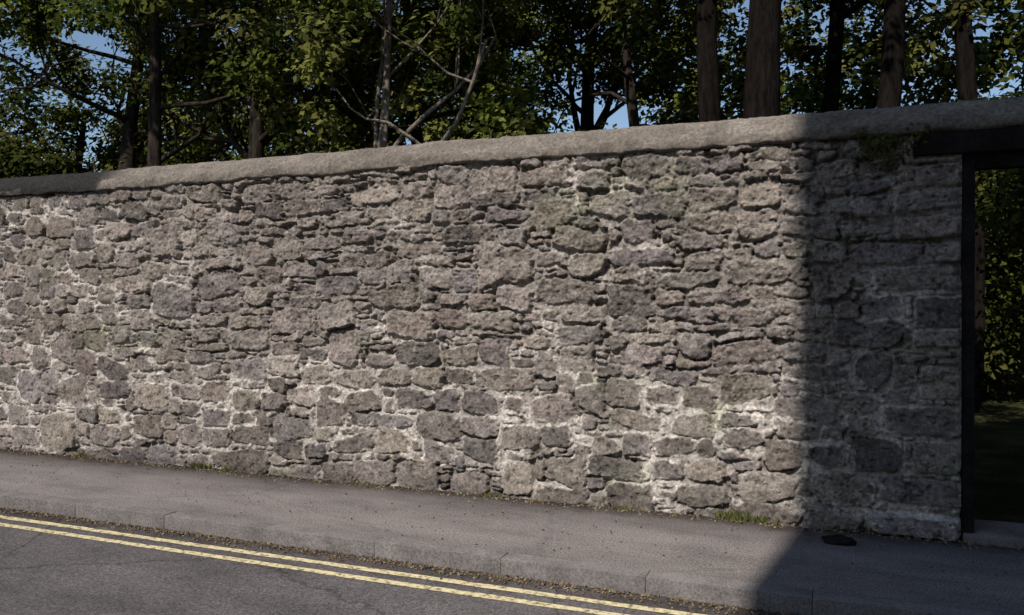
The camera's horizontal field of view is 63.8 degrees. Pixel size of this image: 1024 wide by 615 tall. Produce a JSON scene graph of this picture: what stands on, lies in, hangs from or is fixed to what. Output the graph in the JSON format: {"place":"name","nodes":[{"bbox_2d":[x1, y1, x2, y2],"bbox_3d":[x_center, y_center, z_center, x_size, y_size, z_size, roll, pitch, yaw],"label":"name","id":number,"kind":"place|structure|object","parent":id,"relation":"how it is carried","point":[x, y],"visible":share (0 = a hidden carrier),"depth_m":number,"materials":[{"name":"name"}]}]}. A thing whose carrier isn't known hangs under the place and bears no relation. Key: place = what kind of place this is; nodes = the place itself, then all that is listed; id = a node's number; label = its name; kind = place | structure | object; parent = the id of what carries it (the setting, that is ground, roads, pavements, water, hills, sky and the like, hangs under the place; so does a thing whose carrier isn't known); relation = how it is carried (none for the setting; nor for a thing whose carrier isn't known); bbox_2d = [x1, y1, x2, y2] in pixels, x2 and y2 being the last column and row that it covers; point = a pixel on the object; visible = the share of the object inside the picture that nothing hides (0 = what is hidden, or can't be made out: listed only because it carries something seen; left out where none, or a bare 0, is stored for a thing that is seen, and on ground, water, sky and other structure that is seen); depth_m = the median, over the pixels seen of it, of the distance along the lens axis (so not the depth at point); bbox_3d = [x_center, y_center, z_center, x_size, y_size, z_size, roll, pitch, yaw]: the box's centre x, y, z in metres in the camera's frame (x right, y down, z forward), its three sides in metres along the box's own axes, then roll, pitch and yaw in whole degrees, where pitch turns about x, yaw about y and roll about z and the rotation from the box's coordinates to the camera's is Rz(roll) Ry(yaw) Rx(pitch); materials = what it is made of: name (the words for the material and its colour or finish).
{"place":"outdoors","nodes":[
{"label":"outdoors","id":0,"kind":"place"},
{"bbox_2d":[0,507,791,614],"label":"road","id":1,"kind":"structure","parent":0,"point":[42,573],"depth_m":4.94,"materials":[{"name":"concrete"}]},
{"bbox_2d":[0,523,628,614],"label":"yellow line","id":2,"kind":"object","parent":1,"relation":"on","point":[495,597],"visible":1,"depth_m":5.15,"materials":[{"name":"paint"}]},
{"bbox_2d":[0,515,704,614],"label":"yellow line","id":3,"kind":"object","parent":1,"relation":"on","point":[632,606],"visible":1,"depth_m":5.21,"materials":[{"name":"paint"}]},
{"bbox_2d":[0,0,1022,184],"label":"sky","id":4,"kind":"structure","parent":0,"point":[620,117],"materials":[{"name":"blue"}]},
{"bbox_2d":[0,449,1023,614],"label":"pavement","id":5,"kind":"structure","parent":0,"point":[913,576],"depth_m":5.75,"materials":[{"name":"concrete"}]},
{"bbox_2d":[72,452,91,457],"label":"weed","id":6,"kind":"object","parent":5,"relation":"on","point":[82,455],"visible":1,"depth_m":8.50,"materials":[{"name":"green plant"}]},
{"bbox_2d":[188,461,211,469],"bbox_3d":[-3.002,1.513,7.904,0.293,0.080,0.099,0,0,22],"label":"weed","id":7,"kind":"object","parent":5,"relation":"on","point":[201,466],"visible":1,"depth_m":7.91,"materials":[{"name":"green plant"}]},
{"bbox_2d":[213,466,234,471],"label":"weed","id":8,"kind":"object","parent":5,"relation":"on","point":[225,469],"visible":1,"depth_m":7.79,"materials":[{"name":"green plant"}]},
{"bbox_2d":[352,480,382,485],"bbox_3d":[-1.278,1.538,7.216,0.326,0.038,0.045,0,0,25],"label":"weed","id":9,"kind":"object","parent":5,"relation":"on","point":[359,482],"visible":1,"depth_m":7.22,"materials":[{"name":"green plant"}]},
{"bbox_2d":[0,136,961,541],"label":"masonry","id":10,"kind":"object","parent":5,"relation":"on","point":[772,334],"visible":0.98,"depth_m":6.67,"materials":[{"name":"stone"}]},
{"bbox_2d":[914,125,1023,156],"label":"lintel","id":11,"kind":"structure","parent":10,"relation":"on","point":[995,140],"depth_m":5.46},
{"bbox_2d":[850,123,933,171],"bbox_3d":[2.591,-1.089,5.628,0.516,0.323,0.218,0,0,22],"label":"ivy","id":12,"kind":"object","parent":11,"relation":"attached to","point":[879,143],"visible":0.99,"depth_m":5.62,"materials":[{"name":"green plant"}]},
{"bbox_2d":[975,151,1023,170],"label":"head rail","id":13,"kind":"object","parent":11,"relation":"attached to","point":[999,160],"visible":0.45,"depth_m":5.46,"materials":[{"name":"brown wood"}]},
{"bbox_2d":[476,491,508,497],"bbox_3d":[-0.170,1.536,6.758,0.299,0.048,0.054,0,0,22],"label":"weed","id":14,"kind":"object","parent":5,"relation":"on","point":[489,494],"visible":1,"depth_m":6.77,"materials":[{"name":"green plant"}]},
{"bbox_2d":[0,448,1023,614],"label":"leaf litter","id":15,"kind":"object","parent":5,"relation":"on","point":[684,601],"visible":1,"depth_m":5.70,"materials":[{"name":"brown plant"}]},
{"bbox_2d":[605,504,640,510],"bbox_3d":[0.853,1.543,6.356,0.292,0.038,0.048,0,0,27],"label":"weed","id":16,"kind":"object","parent":5,"relation":"on","point":[618,507],"visible":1,"depth_m":6.36,"materials":[{"name":"green plant"}]},
{"bbox_2d":[711,508,750,521],"bbox_3d":[1.599,1.515,6.037,0.332,0.098,0.088,0,0,22],"label":"weed","id":17,"kind":"object","parent":5,"relation":"on","point":[730,515],"visible":1,"depth_m":6.03,"materials":[{"name":"green plant"}]},
{"bbox_2d":[734,514,778,524],"bbox_3d":[1.766,1.530,5.969,0.330,0.070,0.081,0,0,22],"label":"weed","id":18,"kind":"object","parent":5,"relation":"on","point":[758,521],"visible":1,"depth_m":5.96,"materials":[{"name":"green plant"}]},
{"bbox_2d":[821,534,856,545],"bbox_3d":[2.172,1.550,5.471,0.226,0.058,0.133,0,0,22],"label":"loose stone","id":19,"kind":"object","parent":5,"relation":"on","point":[836,539],"visible":1,"depth_m":5.44,"materials":[{"name":"grey stone"}]},
{"bbox_2d":[869,527,910,536],"bbox_3d":[2.595,1.536,5.648,0.262,0.060,0.058,0,0,22],"label":"weed","id":20,"kind":"object","parent":5,"relation":"on","point":[870,531],"visible":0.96,"depth_m":5.63,"materials":[{"name":"green plant"}]},
{"bbox_2d":[961,519,1023,548],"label":"stone doorstep","id":21,"kind":"object","parent":5,"relation":"on","point":[999,533],"visible":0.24,"depth_m":5.50,"materials":[{"name":"grey stone"}]},
{"bbox_2d":[960,154,974,536],"bbox_3d":[3.090,0.258,5.590,0.078,2.578,0.140,0,0,22],"label":"post","id":22,"kind":"object","parent":21,"relation":"on","point":[968,340],"visible":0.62,"depth_m":5.53,"materials":[{"name":"brown wood"}]},
{"bbox_2d":[974,342,1023,522],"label":"garden ground","id":23,"kind":"structure","parent":0,"point":[998,460],"depth_m":8.62,"materials":[{"name":"green plant"}]},
{"bbox_2d":[0,34,174,174],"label":"broadleaf tree","id":24,"kind":"object","parent":23,"relation":"on","point":[72,116],"visible":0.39,"depth_m":16.26,"materials":[{"name":"green plant"}]},
{"bbox_2d":[0,0,360,166],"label":"broadleaf tree","id":25,"kind":"object","parent":23,"relation":"on","point":[296,114],"visible":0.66,"depth_m":13.03,"materials":[{"name":"green plant"}]},
{"bbox_2d":[0,0,372,169],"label":"broadleaf tree","id":26,"kind":"object","parent":23,"relation":"on","point":[129,131],"visible":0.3,"depth_m":14.62,"materials":[{"name":"green plant"}]},
{"bbox_2d":[33,0,428,170],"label":"broadleaf tree","id":27,"kind":"object","parent":23,"relation":"on","point":[259,135],"visible":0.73,"depth_m":13.16,"materials":[{"name":"green plant"}]},
{"bbox_2d":[72,0,474,160],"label":"broadleaf tree","id":28,"kind":"object","parent":23,"relation":"on","point":[197,70],"visible":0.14,"depth_m":15.60,"materials":[{"name":"green plant"}]},
{"bbox_2d":[240,0,537,147],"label":"broadleaf tree","id":29,"kind":"object","parent":23,"relation":"on","point":[382,123],"visible":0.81,"depth_m":12.27,"materials":[{"name":"green plant"}]},
{"bbox_2d":[259,0,697,144],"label":"broadleaf tree","id":30,"kind":"object","parent":23,"relation":"on","point":[516,105],"visible":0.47,"depth_m":14.38,"materials":[{"name":"green plant"}]},
{"bbox_2d":[0,91,1023,401],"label":"shrubs","id":31,"kind":"object","parent":23,"relation":"on","point":[20,157],"visible":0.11,"depth_m":14.02,"materials":[{"name":"green plant"}]},
{"bbox_2d":[41,0,1023,288],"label":"distant trees","id":32,"kind":"object","parent":23,"relation":"on","point":[989,56],"visible":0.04,"depth_m":19.64,"materials":[{"name":"green plant"}]},
{"bbox_2d":[432,0,780,130],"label":"broadleaf tree","id":33,"kind":"object","parent":23,"relation":"on","point":[585,110],"visible":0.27,"depth_m":16.82,"materials":[{"name":"green plant"}]},
{"bbox_2d":[433,0,849,134],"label":"broadleaf tree","id":34,"kind":"object","parent":23,"relation":"on","point":[606,12],"visible":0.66,"depth_m":14.10,"materials":[{"name":"green plant"}]},
{"bbox_2d":[697,0,721,121],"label":"pine tree","id":35,"kind":"object","parent":23,"relation":"on","point":[709,106],"visible":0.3,"depth_m":11.89,"materials":[{"name":"brown plant"}]},
{"bbox_2d":[743,0,781,118],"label":"pine tree","id":36,"kind":"object","parent":23,"relation":"on","point":[762,87],"visible":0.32,"depth_m":10.91,"materials":[{"name":"plant"}]},
{"bbox_2d":[682,0,1023,112],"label":"broadleaf tree","id":37,"kind":"object","parent":23,"relation":"on","point":[838,14],"visible":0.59,"depth_m":14.00,"materials":[{"name":"plant"}]},
{"bbox_2d":[876,0,905,107],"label":"pine tree","id":38,"kind":"object","parent":23,"relation":"on","point":[891,70],"visible":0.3,"depth_m":11.68,"materials":[{"name":"brown plant"}]},
{"bbox_2d":[818,0,984,412],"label":"pine tree","id":39,"kind":"object","parent":23,"relation":"on","point":[966,76],"visible":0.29,"depth_m":12.07,"materials":[{"name":"plant"}]},
{"bbox_2d":[957,84,1023,390],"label":"evergreen bush","id":40,"kind":"object","parent":23,"relation":"on","point":[1002,192],"visible":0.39,"depth_m":8.28,"materials":[{"name":"green plant"}]},
{"bbox_2d":[1017,7,1023,26],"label":"broadleaf tree","id":41,"kind":"object","parent":23,"relation":"on","point":[1022,17],"visible":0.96,"depth_m":12.58,"materials":[{"name":"green plant"}]},
{"label":"ground","id":42,"kind":"structure","parent":0,"visible":0},
{"bbox_2d":[0,490,1010,614],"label":"kerb","id":43,"kind":"structure","parent":42,"relation":"on","point":[788,600],"depth_m":5.15,"materials":[{"name":"concrete"}]},
{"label":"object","id":44,"kind":"object","parent":42,"relation":"on","visible":0},
{"bbox_2d":[0,97,1023,196],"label":"coping","id":45,"kind":"object","parent":44,"relation":"on","point":[845,124],"visible":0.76,"depth_m":6.53,"materials":[{"name":"grey stone"}]}
]}

